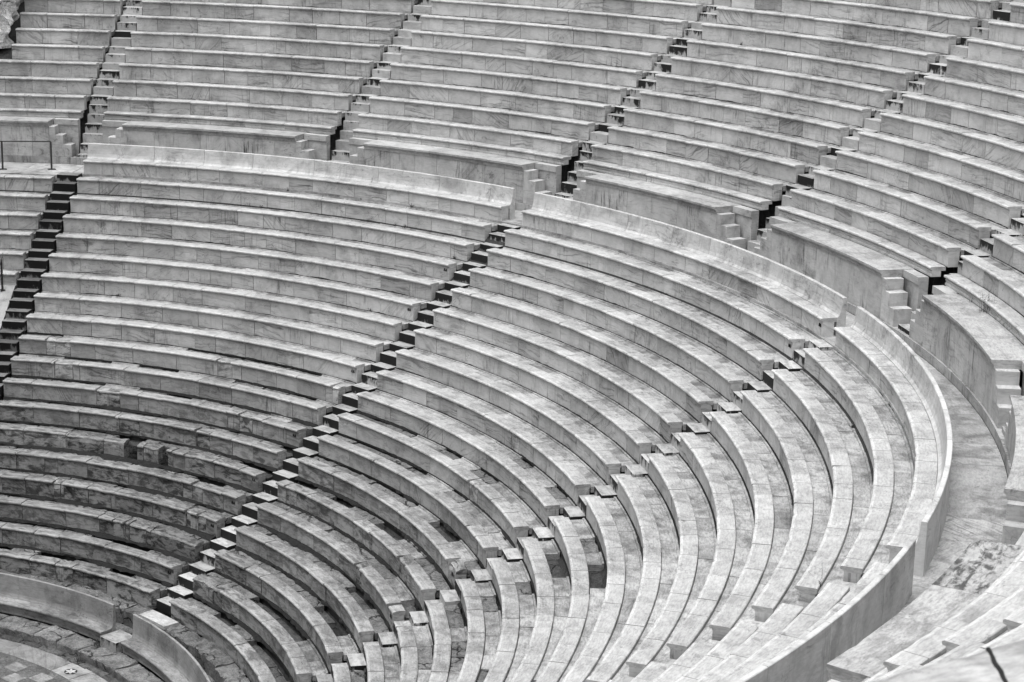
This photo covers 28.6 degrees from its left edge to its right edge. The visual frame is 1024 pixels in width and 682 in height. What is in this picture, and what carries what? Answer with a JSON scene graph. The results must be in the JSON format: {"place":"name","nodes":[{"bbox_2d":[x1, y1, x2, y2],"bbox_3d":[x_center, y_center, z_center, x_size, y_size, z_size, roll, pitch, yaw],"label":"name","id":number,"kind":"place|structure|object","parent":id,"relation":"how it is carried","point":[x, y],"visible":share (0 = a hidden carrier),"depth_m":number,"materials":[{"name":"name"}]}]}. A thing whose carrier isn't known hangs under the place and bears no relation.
{"place":"outdoors","nodes":[
{"label":"outdoors","id":0,"kind":"place"},
{"bbox_2d":[116,623,214,681],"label":"passage floor","id":1,"kind":"structure","parent":0,"point":[124,628],"depth_m":54.20,"materials":[{"name":"stone"}]},
{"bbox_2d":[0,573,115,640],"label":"backrest bench","id":2,"kind":"object","parent":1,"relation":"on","point":[91,616],"visible":0.98,"depth_m":54.61,"materials":[{"name":"stone"}]},
{"bbox_2d":[0,1,1023,681],"bbox_3d":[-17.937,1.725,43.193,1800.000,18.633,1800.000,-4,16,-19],"label":"ground","id":3,"kind":"structure","parent":0,"point":[566,169],"depth_m":56.22,"materials":[{"name":"grey stone"}]},
{"bbox_2d":[0,172,81,399],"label":"stone staircase","id":4,"kind":"structure","parent":3,"relation":"on","point":[29,285],"depth_m":64.72,"materials":[{"name":"stone"}]},
{"bbox_2d":[0,162,83,180],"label":"walkway","id":5,"kind":"structure","parent":3,"relation":"on","point":[22,168],"depth_m":68.81,"materials":[{"name":"stone"}]},
{"bbox_2d":[0,116,85,163],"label":"podium wall","id":6,"kind":"structure","parent":5,"relation":"on","point":[63,135],"depth_m":69.78,"materials":[{"name":"stone"}]},
{"bbox_2d":[0,633,120,681],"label":"orchestra gutter","id":7,"kind":"object","parent":3,"relation":"on","point":[106,676],"visible":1,"depth_m":53.21,"materials":[{"name":"stone"}]},
{"bbox_2d":[0,613,162,681],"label":"front platform","id":8,"kind":"structure","parent":7,"relation":"on","point":[120,666],"depth_m":53.29,"materials":[{"name":"stone"}]},
{"bbox_2d":[0,543,172,609],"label":"stone bench","id":9,"kind":"object","parent":3,"relation":"on","point":[144,590],"visible":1,"depth_m":56.04,"materials":[{"name":"stone"}]},
{"bbox_2d":[0,517,194,584],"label":"stone bench","id":10,"kind":"object","parent":3,"relation":"on","point":[163,565],"visible":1,"depth_m":56.64,"materials":[{"name":"stone"}]},
{"bbox_2d":[0,492,215,561],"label":"stone bench","id":11,"kind":"object","parent":3,"relation":"on","point":[187,542],"visible":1,"depth_m":57.20,"materials":[{"name":"stone"}]},
{"bbox_2d":[0,467,236,537],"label":"stone bench","id":12,"kind":"object","parent":11,"relation":"on","point":[187,512],"visible":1,"depth_m":57.80,"materials":[{"name":"stone"}]},
{"bbox_2d":[0,443,256,514],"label":"stone bench","id":13,"kind":"object","parent":12,"relation":"on","point":[231,497],"visible":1,"depth_m":58.43,"materials":[{"name":"stone"}]},
{"bbox_2d":[0,569,249,681],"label":"footing ledge","id":14,"kind":"object","parent":3,"relation":"on","point":[216,663],"visible":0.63,"depth_m":52.59,"materials":[{"name":"stone"}]},
{"bbox_2d":[0,420,277,492],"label":"stone bench","id":15,"kind":"object","parent":3,"relation":"on","point":[222,466],"visible":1,"depth_m":59.08,"materials":[{"name":"stone"}]},
{"bbox_2d":[0,396,297,469],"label":"stone bench","id":16,"kind":"object","parent":15,"relation":"on","point":[255,448],"visible":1,"depth_m":59.57,"materials":[{"name":"stone"}]},
{"bbox_2d":[3,374,317,447],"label":"stone bench","id":17,"kind":"object","parent":3,"relation":"on","point":[277,427],"visible":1,"depth_m":60.10,"materials":[{"name":"stone"}]},
{"bbox_2d":[10,352,337,425],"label":"stone bench","id":18,"kind":"object","parent":17,"relation":"on","point":[287,403],"visible":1,"depth_m":60.62,"materials":[{"name":"stone"}]},
{"bbox_2d":[18,332,356,404],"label":"stone bench","id":19,"kind":"object","parent":18,"relation":"on","point":[325,387],"visible":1,"depth_m":61.16,"materials":[{"name":"stone"}]},
{"bbox_2d":[26,311,375,382],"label":"stone bench","id":20,"kind":"object","parent":19,"relation":"on","point":[332,363],"visible":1,"depth_m":61.66,"materials":[{"name":"stone"}]},
{"bbox_2d":[34,291,393,361],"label":"stone bench","id":21,"kind":"object","parent":20,"relation":"on","point":[348,342],"visible":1,"depth_m":62.20,"materials":[{"name":"stone"}]},
{"bbox_2d":[41,271,412,341],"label":"stone bench","id":22,"kind":"object","parent":21,"relation":"on","point":[382,325],"visible":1,"depth_m":62.73,"materials":[{"name":"stone"}]},
{"bbox_2d":[48,251,430,321],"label":"stone bench","id":23,"kind":"object","parent":22,"relation":"on","point":[400,305],"visible":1,"depth_m":63.23,"materials":[{"name":"stone"}]},
{"bbox_2d":[56,232,447,300],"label":"stone bench","id":24,"kind":"object","parent":23,"relation":"on","point":[399,281],"visible":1,"depth_m":63.82,"materials":[{"name":"stone"}]},
{"bbox_2d":[63,212,463,280],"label":"stone bench","id":25,"kind":"object","parent":24,"relation":"on","point":[417,262],"visible":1,"depth_m":64.31,"materials":[{"name":"stone"}]},
{"bbox_2d":[70,194,482,260],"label":"stone bench","id":26,"kind":"object","parent":25,"relation":"on","point":[407,238],"visible":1,"depth_m":64.83,"materials":[{"name":"stone"}]},
{"bbox_2d":[76,175,499,240],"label":"stone bench","id":27,"kind":"object","parent":26,"relation":"on","point":[468,227],"visible":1,"depth_m":65.36,"materials":[{"name":"stone"}]},
{"bbox_2d":[83,143,514,220],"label":"stone bench","id":28,"kind":"object","parent":27,"relation":"on","point":[476,198],"visible":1,"depth_m":65.99,"materials":[{"name":"stone"}]},
{"bbox_2d":[169,594,293,681],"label":"stone bench","id":29,"kind":"object","parent":3,"relation":"on","point":[245,652],"visible":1,"depth_m":51.81,"materials":[{"name":"stone"}]},
{"bbox_2d":[119,62,369,93],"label":"stone bench","id":30,"kind":"object","parent":3,"relation":"on","point":[256,77],"visible":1,"depth_m":70.84,"materials":[{"name":"stone"}]},
{"bbox_2d":[125,46,379,76],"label":"stone bench","id":31,"kind":"object","parent":30,"relation":"on","point":[279,61],"visible":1,"depth_m":71.41,"materials":[{"name":"stone"}]},
{"bbox_2d":[131,30,388,60],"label":"stone bench","id":32,"kind":"object","parent":31,"relation":"on","point":[314,47],"visible":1,"depth_m":71.98,"materials":[{"name":"stone"}]},
{"bbox_2d":[192,569,329,681],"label":"stone bench","id":33,"kind":"object","parent":3,"relation":"on","point":[301,659],"visible":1,"depth_m":51.63,"materials":[{"name":"stone"}]},
{"bbox_2d":[136,15,398,44],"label":"stone bench","id":34,"kind":"object","parent":3,"relation":"on","point":[301,30],"visible":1,"depth_m":72.56,"materials":[{"name":"stone"}]},
{"bbox_2d":[142,0,410,28],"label":"stone bench","id":35,"kind":"object","parent":34,"relation":"on","point":[321,15],"visible":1,"depth_m":73.12,"materials":[{"name":"stone"}]},
{"bbox_2d":[214,546,360,673],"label":"stone bench","id":36,"kind":"object","parent":3,"relation":"on","point":[301,603],"visible":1,"depth_m":51.86,"materials":[{"name":"stone"}]},
{"bbox_2d":[234,523,391,652],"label":"stone bench","id":37,"kind":"object","parent":3,"relation":"on","point":[331,584],"visible":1,"depth_m":52.03,"materials":[{"name":"stone"}]},
{"bbox_2d":[156,223,520,615],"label":"stone staircase","id":38,"kind":"structure","parent":3,"relation":"on","point":[204,565],"depth_m":57.31,"materials":[{"name":"stone"}]},
{"bbox_2d":[255,500,422,631],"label":"stone bench","id":39,"kind":"object","parent":3,"relation":"on","point":[378,580],"visible":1,"depth_m":52.18,"materials":[{"name":"stone"}]},
{"bbox_2d":[276,476,453,610],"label":"stone bench","id":40,"kind":"object","parent":3,"relation":"on","point":[411,562],"visible":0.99,"depth_m":52.41,"materials":[{"name":"stone"}]},
{"bbox_2d":[296,455,484,588],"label":"stone bench","id":41,"kind":"object","parent":3,"relation":"on","point":[414,520],"visible":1,"depth_m":52.68,"materials":[{"name":"stone"}]},
{"bbox_2d":[317,433,515,568],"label":"stone bench","id":42,"kind":"object","parent":41,"relation":"on","point":[480,531],"visible":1,"depth_m":52.84,"materials":[{"name":"stone"}]},
{"bbox_2d":[337,410,546,547],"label":"stone bench","id":43,"kind":"object","parent":3,"relation":"on","point":[510,512],"visible":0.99,"depth_m":53.10,"materials":[{"name":"stone"}]},
{"bbox_2d":[426,602,467,681],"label":"stone bench","id":44,"kind":"object","parent":3,"relation":"on","point":[449,629],"visible":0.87,"depth_m":45.45,"materials":[{"name":"stone"}]},
{"bbox_2d":[457,581,501,681],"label":"stone bench","id":45,"kind":"object","parent":44,"relation":"on","point":[483,613],"visible":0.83,"depth_m":44.96,"materials":[{"name":"stone"}]},
{"bbox_2d":[356,389,576,526],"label":"stone bench","id":46,"kind":"object","parent":3,"relation":"on","point":[535,488],"visible":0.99,"depth_m":53.26,"materials":[{"name":"stone"}]},
{"bbox_2d":[376,368,607,505],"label":"stone bench","id":47,"kind":"object","parent":3,"relation":"on","point":[572,474],"visible":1,"depth_m":53.50,"materials":[{"name":"stone"}]},
{"bbox_2d":[484,560,536,681],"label":"stone bench","id":48,"kind":"object","parent":3,"relation":"on","point":[512,581],"visible":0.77,"depth_m":44.39,"materials":[{"name":"stone"}]},
{"bbox_2d":[511,538,570,681],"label":"stone bench","id":49,"kind":"object","parent":48,"relation":"on","point":[552,586],"visible":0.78,"depth_m":43.80,"materials":[{"name":"stone"}]},
{"bbox_2d":[536,517,606,681],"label":"stone bench","id":50,"kind":"object","parent":49,"relation":"on","point":[578,546],"visible":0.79,"depth_m":43.27,"materials":[{"name":"stone"}]},
{"bbox_2d":[562,496,642,681],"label":"stone bench","id":51,"kind":"object","parent":50,"relation":"on","point":[611,523],"visible":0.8,"depth_m":42.79,"materials":[{"name":"stone"}]},
{"bbox_2d":[585,474,679,681],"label":"stone bench","id":52,"kind":"object","parent":51,"relation":"on","point":[644,503],"visible":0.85,"depth_m":42.11,"materials":[{"name":"stone"}]},
{"bbox_2d":[626,453,716,677],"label":"stone bench","id":53,"kind":"object","parent":52,"relation":"on","point":[675,479],"visible":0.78,"depth_m":41.77,"materials":[{"name":"stone"}]},
{"bbox_2d":[666,432,754,659],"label":"stone bench","id":54,"kind":"object","parent":53,"relation":"on","point":[711,463],"visible":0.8,"depth_m":41.45,"materials":[{"name":"stone"}]},
{"bbox_2d":[709,411,793,640],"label":"stone bench","id":55,"kind":"object","parent":54,"relation":"on","point":[741,440],"visible":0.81,"depth_m":41.27,"materials":[{"name":"stone"}]},
{"bbox_2d":[740,390,832,621],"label":"stone bench","id":56,"kind":"object","parent":55,"relation":"on","point":[774,419],"visible":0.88,"depth_m":40.97,"materials":[{"name":"stone"}]},
{"bbox_2d":[771,369,872,602],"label":"stone bench","id":57,"kind":"object","parent":56,"relation":"on","point":[812,404],"visible":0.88,"depth_m":40.59,"materials":[{"name":"stone"}]},
{"bbox_2d":[803,348,913,582],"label":"stone bench","id":58,"kind":"object","parent":57,"relation":"on","point":[852,389],"visible":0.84,"depth_m":40.30,"materials":[{"name":"stone"}]},
{"bbox_2d":[833,306,952,576],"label":"stone bench","id":59,"kind":"object","parent":58,"relation":"on","point":[887,359],"visible":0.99,"depth_m":40.47,"materials":[{"name":"stone"}]},
{"bbox_2d":[395,347,638,484],"bbox_3d":[0.147,1.806,53.770,1.638,0.551,12.040,-7,17,-29],"label":"stone bench","id":60,"kind":"object","parent":3,"relation":"on","point":[603,455],"visible":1,"depth_m":53.65,"materials":[{"name":"stone"}]},
{"bbox_2d":[73,167,1007,611],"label":"walkway","id":61,"kind":"structure","parent":3,"relation":"on","point":[977,501],"depth_m":39.37,"materials":[{"name":"stone"}]},
{"bbox_2d":[86,120,329,160],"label":"podium wall","id":62,"kind":"structure","parent":61,"relation":"on","point":[241,140],"depth_m":68.65,"materials":[{"name":"stone"}]},
{"bbox_2d":[104,111,336,134],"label":"stone bench","id":63,"kind":"object","parent":62,"relation":"on","point":[228,121],"visible":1,"depth_m":69.39,"materials":[{"name":"stone"}]},
{"bbox_2d":[107,96,347,125],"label":"stone bench","id":64,"kind":"object","parent":63,"relation":"on","point":[299,114],"visible":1,"depth_m":69.68,"materials":[{"name":"stone"}]},
{"bbox_2d":[113,79,357,110],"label":"stone bench","id":65,"kind":"object","parent":64,"relation":"on","point":[247,94],"visible":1,"depth_m":70.26,"materials":[{"name":"stone"}]},
{"bbox_2d":[349,137,561,210],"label":"podium wall","id":66,"kind":"structure","parent":61,"relation":"on","point":[526,179],"depth_m":64.67,"materials":[{"name":"stone"}]},
{"bbox_2d":[352,128,570,164],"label":"stone bench","id":67,"kind":"object","parent":66,"relation":"on","point":[542,156],"visible":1,"depth_m":65.58,"materials":[{"name":"stone"}]},
{"bbox_2d":[358,112,587,156],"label":"stone bench","id":68,"kind":"object","parent":67,"relation":"on","point":[547,142],"visible":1,"depth_m":65.81,"materials":[{"name":"stone"}]},
{"bbox_2d":[369,95,603,140],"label":"stone bench","id":69,"kind":"object","parent":68,"relation":"on","point":[513,119],"visible":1,"depth_m":66.33,"materials":[{"name":"stone"}]},
{"bbox_2d":[379,79,619,122],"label":"stone bench","id":70,"kind":"object","parent":69,"relation":"on","point":[577,108],"visible":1,"depth_m":66.79,"materials":[{"name":"stone"}]},
{"bbox_2d":[390,62,635,104],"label":"stone bench","id":71,"kind":"object","parent":70,"relation":"on","point":[568,88],"visible":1,"depth_m":67.25,"materials":[{"name":"stone"}]},
{"bbox_2d":[400,46,650,87],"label":"stone bench","id":72,"kind":"object","parent":71,"relation":"on","point":[597,73],"visible":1,"depth_m":67.70,"materials":[{"name":"stone"}]},
{"bbox_2d":[411,30,665,70],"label":"stone bench","id":73,"kind":"object","parent":72,"relation":"on","point":[624,57],"visible":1,"depth_m":68.21,"materials":[{"name":"stone"}]},
{"bbox_2d":[421,14,681,53],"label":"stone bench","id":74,"kind":"object","parent":73,"relation":"on","point":[654,43],"visible":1,"depth_m":68.69,"materials":[{"name":"stone"}]},
{"bbox_2d":[431,0,696,37],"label":"stone bench","id":75,"kind":"object","parent":74,"relation":"on","point":[668,26],"visible":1,"depth_m":69.11,"materials":[{"name":"stone"}]},
{"bbox_2d":[567,169,758,249],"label":"podium wall","id":76,"kind":"structure","parent":61,"relation":"on","point":[713,217],"depth_m":58.77,"materials":[{"name":"stone"}]},
{"bbox_2d":[582,160,771,209],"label":"stone bench","id":77,"kind":"object","parent":76,"relation":"on","point":[744,199],"visible":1,"depth_m":59.56,"materials":[{"name":"stone"}]},
{"bbox_2d":[591,143,794,200],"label":"stone bench","id":78,"kind":"object","parent":77,"relation":"on","point":[758,185],"visible":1,"depth_m":59.73,"materials":[{"name":"stone"}]},
{"bbox_2d":[607,125,816,183],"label":"stone bench","id":79,"kind":"object","parent":78,"relation":"on","point":[783,168],"visible":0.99,"depth_m":60.06,"materials":[{"name":"stone"}]},
{"bbox_2d":[623,108,839,164],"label":"stone bench","id":80,"kind":"object","parent":79,"relation":"on","point":[792,146],"visible":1,"depth_m":60.40,"materials":[{"name":"stone"}]},
{"bbox_2d":[639,91,861,145],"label":"stone bench","id":81,"kind":"object","parent":80,"relation":"on","point":[817,128],"visible":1,"depth_m":60.73,"materials":[{"name":"stone"}]},
{"bbox_2d":[655,73,881,127],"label":"stone bench","id":82,"kind":"object","parent":81,"relation":"on","point":[845,112],"visible":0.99,"depth_m":61.00,"materials":[{"name":"stone"}]},
{"bbox_2d":[671,56,903,108],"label":"stone bench","id":83,"kind":"object","parent":82,"relation":"on","point":[870,94],"visible":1,"depth_m":61.34,"materials":[{"name":"stone"}]},
{"bbox_2d":[686,39,926,90],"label":"stone bench","id":84,"kind":"object","parent":83,"relation":"on","point":[868,72],"visible":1,"depth_m":61.67,"materials":[{"name":"stone"}]},
{"bbox_2d":[701,23,946,72],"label":"stone bench","id":85,"kind":"object","parent":84,"relation":"on","point":[891,55],"visible":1,"depth_m":61.96,"materials":[{"name":"stone"}]},
{"bbox_2d":[521,192,846,336],"bbox_3d":[4.628,-2.317,55.246,1.712,1.051,15.068,-7,17,-29],"label":"stone bench","id":86,"kind":"object","parent":61,"relation":"on","point":[819,308],"visible":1,"depth_m":55.24,"materials":[{"name":"stone"}]},
{"bbox_2d":[754,216,928,335],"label":"podium wall","id":87,"kind":"structure","parent":61,"relation":"on","point":[872,282],"depth_m":51.33,"materials":[{"name":"stone"}]},
{"bbox_2d":[826,532,1023,681],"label":"podium wall","id":88,"kind":"structure","parent":61,"relation":"on","point":[973,571],"depth_m":28.16,"materials":[{"name":"stone"}]},
{"bbox_2d":[899,285,1023,445],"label":"podium wall","id":89,"kind":"structure","parent":61,"relation":"on","point":[969,350],"depth_m":44.02,"materials":[{"name":"stone"}]},
{"bbox_2d":[413,326,668,463],"bbox_3d":[0.796,1.248,53.995,1.674,0.558,12.488,-7,17,-29],"label":"stone bench","id":90,"kind":"object","parent":3,"relation":"on","point":[633,435],"visible":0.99,"depth_m":53.94,"materials":[{"name":"stone"}]},
{"bbox_2d":[433,306,699,442],"bbox_3d":[1.449,0.691,54.222,1.701,0.556,12.936,-7,17,-29],"label":"stone bench","id":91,"kind":"object","parent":3,"relation":"on","point":[664,415],"visible":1,"depth_m":54.10,"materials":[{"name":"stone"}]},
{"bbox_2d":[316,339,832,681],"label":"stone staircase","id":92,"kind":"structure","parent":3,"relation":"on","point":[357,661],"depth_m":48.08,"materials":[{"name":"stone"}]},
{"bbox_2d":[451,286,729,422],"bbox_3d":[2.096,0.137,54.446,1.742,0.554,13.384,-7,17,-29],"label":"stone bench","id":93,"kind":"object","parent":3,"relation":"on","point":[695,396],"visible":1,"depth_m":54.29,"materials":[{"name":"stone"}]},
{"bbox_2d":[469,266,759,401],"bbox_3d":[2.744,-0.420,54.670,1.780,0.559,13.831,-7,17,-29],"label":"stone bench","id":94,"kind":"object","parent":3,"relation":"on","point":[725,377],"visible":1,"depth_m":54.56,"materials":[{"name":"stone"}]},
{"bbox_2d":[486,247,788,379],"bbox_3d":[3.394,-0.976,54.896,1.814,0.557,14.279,-7,17,-29],"label":"stone bench","id":95,"kind":"object","parent":3,"relation":"on","point":[754,356],"visible":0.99,"depth_m":54.74,"materials":[{"name":"stone"}]},
{"bbox_2d":[504,228,818,357],"bbox_3d":[4.045,-1.529,55.123,1.844,0.555,14.726,-7,17,-29],"label":"stone bench","id":96,"kind":"object","parent":3,"relation":"on","point":[782,334],"visible":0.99,"depth_m":54.89,"materials":[{"name":"stone"}]},
{"bbox_2d":[715,583,849,681],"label":"stone bench","id":97,"kind":"object","parent":3,"relation":"on","point":[828,597],"visible":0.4,"depth_m":31.19,"materials":[{"name":"stone"}]},
{"bbox_2d":[735,538,915,681],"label":"stone bench","id":98,"kind":"object","parent":97,"relation":"on","point":[877,596],"visible":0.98,"depth_m":29.73,"materials":[{"name":"stone"}]},
{"bbox_2d":[716,7,968,54],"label":"stone bench","id":99,"kind":"object","parent":3,"relation":"on","point":[915,38],"visible":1,"depth_m":62.27,"materials":[{"name":"stone"}]},
{"bbox_2d":[731,0,986,36],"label":"stone bench","id":100,"kind":"object","parent":3,"relation":"on","point":[950,23],"visible":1,"depth_m":62.09,"materials":[{"name":"stone"}]},
{"bbox_2d":[790,188,977,266],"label":"stone bench","id":101,"kind":"object","parent":3,"relation":"on","point":[946,250],"visible":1,"depth_m":52.15,"materials":[{"name":"stone"}]},
{"bbox_2d":[747,0,1023,252],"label":"stone staircase","id":102,"kind":"structure","parent":3,"relation":"on","point":[828,162],"depth_m":57.46,"materials":[{"name":"stone"}]},
{"bbox_2d":[813,169,1007,248],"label":"stone bench","id":103,"kind":"object","parent":3,"relation":"on","point":[967,227],"visible":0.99,"depth_m":52.37,"materials":[{"name":"stone"}]},
{"bbox_2d":[835,150,1023,228],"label":"stone bench","id":104,"kind":"object","parent":3,"relation":"on","point":[994,206],"visible":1,"depth_m":52.51,"materials":[{"name":"stone"}]},
{"bbox_2d":[858,131,1023,200],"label":"stone bench","id":105,"kind":"object","parent":3,"relation":"on","point":[998,177],"visible":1,"depth_m":53.25,"materials":[{"name":"stone"}]},
{"bbox_2d":[870,640,1023,681],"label":"marble ledge","id":106,"kind":"object","parent":3,"relation":"on","point":[1004,663],"visible":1,"depth_m":10.22,"materials":[{"name":"white stone"}]},
{"bbox_2d":[880,112,1023,170],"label":"stone bench","id":107,"kind":"object","parent":3,"relation":"on","point":[1006,151],"visible":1,"depth_m":54.06,"materials":[{"name":"stone"}]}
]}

